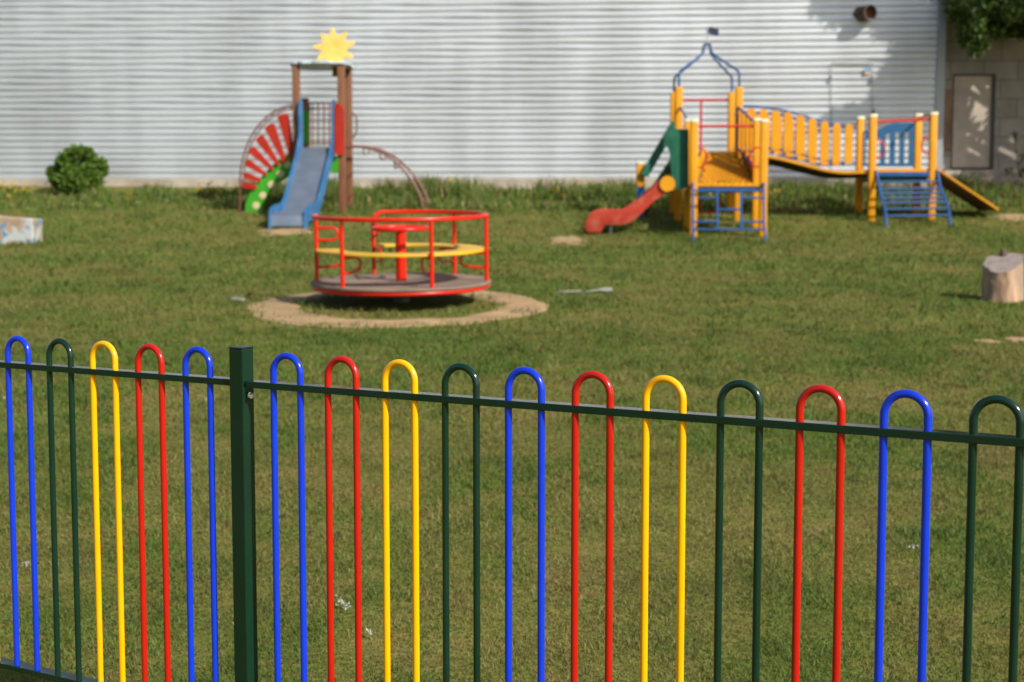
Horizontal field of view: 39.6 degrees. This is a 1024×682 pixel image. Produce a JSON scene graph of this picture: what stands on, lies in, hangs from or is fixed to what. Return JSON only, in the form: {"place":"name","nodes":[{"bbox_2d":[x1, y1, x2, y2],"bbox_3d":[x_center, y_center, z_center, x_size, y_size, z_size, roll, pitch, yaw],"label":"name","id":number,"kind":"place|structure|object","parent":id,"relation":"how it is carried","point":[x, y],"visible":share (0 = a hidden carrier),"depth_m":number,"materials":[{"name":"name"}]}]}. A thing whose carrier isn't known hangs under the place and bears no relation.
{"place":"outdoors","nodes":[
{"label":"outdoors","id":0,"kind":"place"},
{"bbox_2d":[0,186,1023,681],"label":"ground","id":1,"kind":"structure","parent":0,"point":[432,306],"depth_m":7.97,"materials":[{"name":"green plant"}]},
{"bbox_2d":[0,216,42,243],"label":"painted block","id":2,"kind":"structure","parent":1,"relation":"on","point":[17,229],"depth_m":22.54,"materials":[{"name":"concrete"}]},
{"bbox_2d":[45,143,109,194],"bbox_3d":[-9.182,-3.607,30.013,1.338,1.162,1.333,0,5,0],"label":"round bush","id":3,"kind":"object","parent":1,"relation":"on","point":[75,168],"visible":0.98,"depth_m":29.76,"materials":[{"name":"green plant"}]},
{"bbox_2d":[231,297,244,300],"bbox_3d":[-2.883,-0.440,14.958,0.108,0.040,0.154,-4,6,-36],"label":"paper scrap","id":4,"kind":"object","parent":1,"relation":"on","point":[238,298],"visible":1,"depth_m":14.98,"materials":[{"name":"white paper"}]},
{"bbox_2d":[229,346,257,681],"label":"fence post","id":5,"kind":"object","parent":1,"relation":"on","point":[243,517],"visible":1,"depth_m":4.04,"materials":[{"name":"green metal"}]},
{"bbox_2d":[0,335,229,681],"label":"bow top fence panel","id":6,"kind":"object","parent":5,"relation":"attached to","point":[161,376],"visible":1,"depth_m":4.33,"materials":[{"name":"metal"}]},
{"bbox_2d":[246,352,1023,681],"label":"bow top fence panel","id":7,"kind":"object","parent":5,"relation":"attached to","point":[972,438],"visible":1,"depth_m":3.44,"materials":[{"name":"metal"}]},
{"bbox_2d":[254,228,312,235],"bbox_3d":[-3.893,-1.875,24.484,1.016,0.152,0.918,-2,5,-27],"label":"sand patch","id":8,"kind":"object","parent":1,"relation":"on","point":[284,231],"visible":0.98,"depth_m":24.49,"materials":[{"name":"beige sand"}]},
{"bbox_2d":[239,28,429,228],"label":"slide tower","id":9,"kind":"structure","parent":1,"relation":"on","point":[304,167],"depth_m":26.78,"materials":[{"name":"blue plastic"}]},
{"bbox_2d":[0,175,791,199],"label":"yellow flowers","id":10,"kind":"object","parent":1,"relation":"on","point":[208,184],"visible":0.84,"depth_m":28.98,"materials":[{"name":"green plant"}]},
{"bbox_2d":[248,290,548,327],"bbox_3d":[-1.184,-0.361,14.772,3.191,0.236,3.199,0,5,0],"label":"sand ring","id":11,"kind":"object","parent":1,"relation":"on","point":[276,306],"visible":0.74,"depth_m":14.05,"materials":[{"name":"beige sand"}]},
{"bbox_2d":[310,210,490,302],"bbox_3d":[-1.167,-0.800,14.966,1.900,1.080,1.900,1,8,6],"label":"roundabout","id":12,"kind":"object","parent":1,"relation":"on","point":[401,285],"visible":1,"depth_m":14.69,"materials":[{"name":"red metal"}]},
{"bbox_2d":[3,260,918,633],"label":"clover flowers","id":13,"kind":"object","parent":1,"relation":"on","point":[373,630],"visible":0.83,"depth_m":5.74,"materials":[{"name":"white plant"}]},
{"bbox_2d":[0,0,946,190],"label":"metal hall","id":14,"kind":"structure","parent":1,"relation":"on","point":[187,93],"depth_m":30.85,"materials":[{"name":"white metal"}]},
{"bbox_2d":[830,63,874,169],"bbox_3d":[7.227,-4.715,30.231,0.952,2.382,0.045,1,5,6],"label":"door","id":15,"kind":"structure","parent":14,"relation":"in","point":[867,70],"depth_m":30.18,"materials":[{"name":"metal"}]},
{"bbox_2d":[0,169,1023,210],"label":"weeds","id":16,"kind":"object","parent":1,"relation":"on","point":[455,193],"visible":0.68,"depth_m":28.80,"materials":[{"name":"green plant"}]},
{"bbox_2d":[550,235,585,244],"bbox_3d":[0.899,-1.637,23.142,0.673,0.148,1.769,0,5,0],"label":"sand patch","id":17,"kind":"object","parent":1,"relation":"on","point":[570,240],"visible":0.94,"depth_m":23.11,"materials":[{"name":"beige sand"}]},
{"bbox_2d":[558,290,581,292],"bbox_3d":[0.632,-0.548,15.788,0.329,0.032,0.073,-3,6,-33],"label":"plastic scrap","id":18,"kind":"object","parent":1,"relation":"on","point":[564,291],"visible":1,"depth_m":15.78,"materials":[{"name":"white plastic"}]},
{"bbox_2d":[585,287,612,292],"bbox_3d":[0.970,-0.577,15.989,0.468,0.053,0.136,-3,6,-34],"label":"plastic scrap","id":19,"kind":"object","parent":1,"relation":"on","point":[605,288],"visible":1,"depth_m":15.98,"materials":[{"name":"white plastic"}]},
{"bbox_2d":[584,27,998,242],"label":"play castle","id":20,"kind":"structure","parent":1,"relation":"on","point":[735,170],"depth_m":25.75,"materials":[{"name":"yellow metal"}]},
{"bbox_2d":[915,7,1023,188],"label":"block outbuilding","id":21,"kind":"structure","parent":1,"relation":"on","point":[983,107],"depth_m":30.18,"materials":[{"name":"concrete"}]},
{"bbox_2d":[952,76,991,167],"bbox_3d":[9.777,-4.663,30.265,0.817,1.933,0.060,0,5,0],"label":"door","id":22,"kind":"structure","parent":21,"relation":"in","point":[972,94],"depth_m":30.23,"materials":[{"name":"grey metal"}]},
{"bbox_2d":[930,0,1023,58],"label":"broadleaf tree","id":23,"kind":"object","parent":1,"relation":"on","point":[980,24],"visible":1,"depth_m":27.67,"materials":[{"name":"green plant"}]},
{"bbox_2d":[971,339,999,342],"bbox_3d":[4.132,0.006,12.438,0.294,0.030,0.190,0,5,0],"label":"sand patch","id":24,"kind":"object","parent":1,"relation":"on","point":[988,340],"visible":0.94,"depth_m":12.44,"materials":[{"name":"beige sand"}]},
{"bbox_2d":[981,249,1023,302],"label":"log stump","id":25,"kind":"object","parent":1,"relation":"on","point":[1003,276],"visible":0.87,"depth_m":14.97,"materials":[{"name":"brown wood"}]},
{"bbox_2d":[988,213,1023,220],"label":"sand patch","id":26,"kind":"object","parent":1,"relation":"on","point":[1011,217],"visible":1,"depth_m":26.12,"materials":[{"name":"beige sand"}]},
{"bbox_2d":[1005,131,1023,188],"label":"wall shrub","id":27,"kind":"object","parent":1,"relation":"on","point":[1018,162],"visible":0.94,"depth_m":29.71,"materials":[{"name":"green plant"}]},
{"bbox_2d":[1005,337,1023,341],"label":"sand patch","id":28,"kind":"object","parent":1,"relation":"on","point":[1016,339],"visible":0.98,"depth_m":12.56,"materials":[{"name":"beige sand"}]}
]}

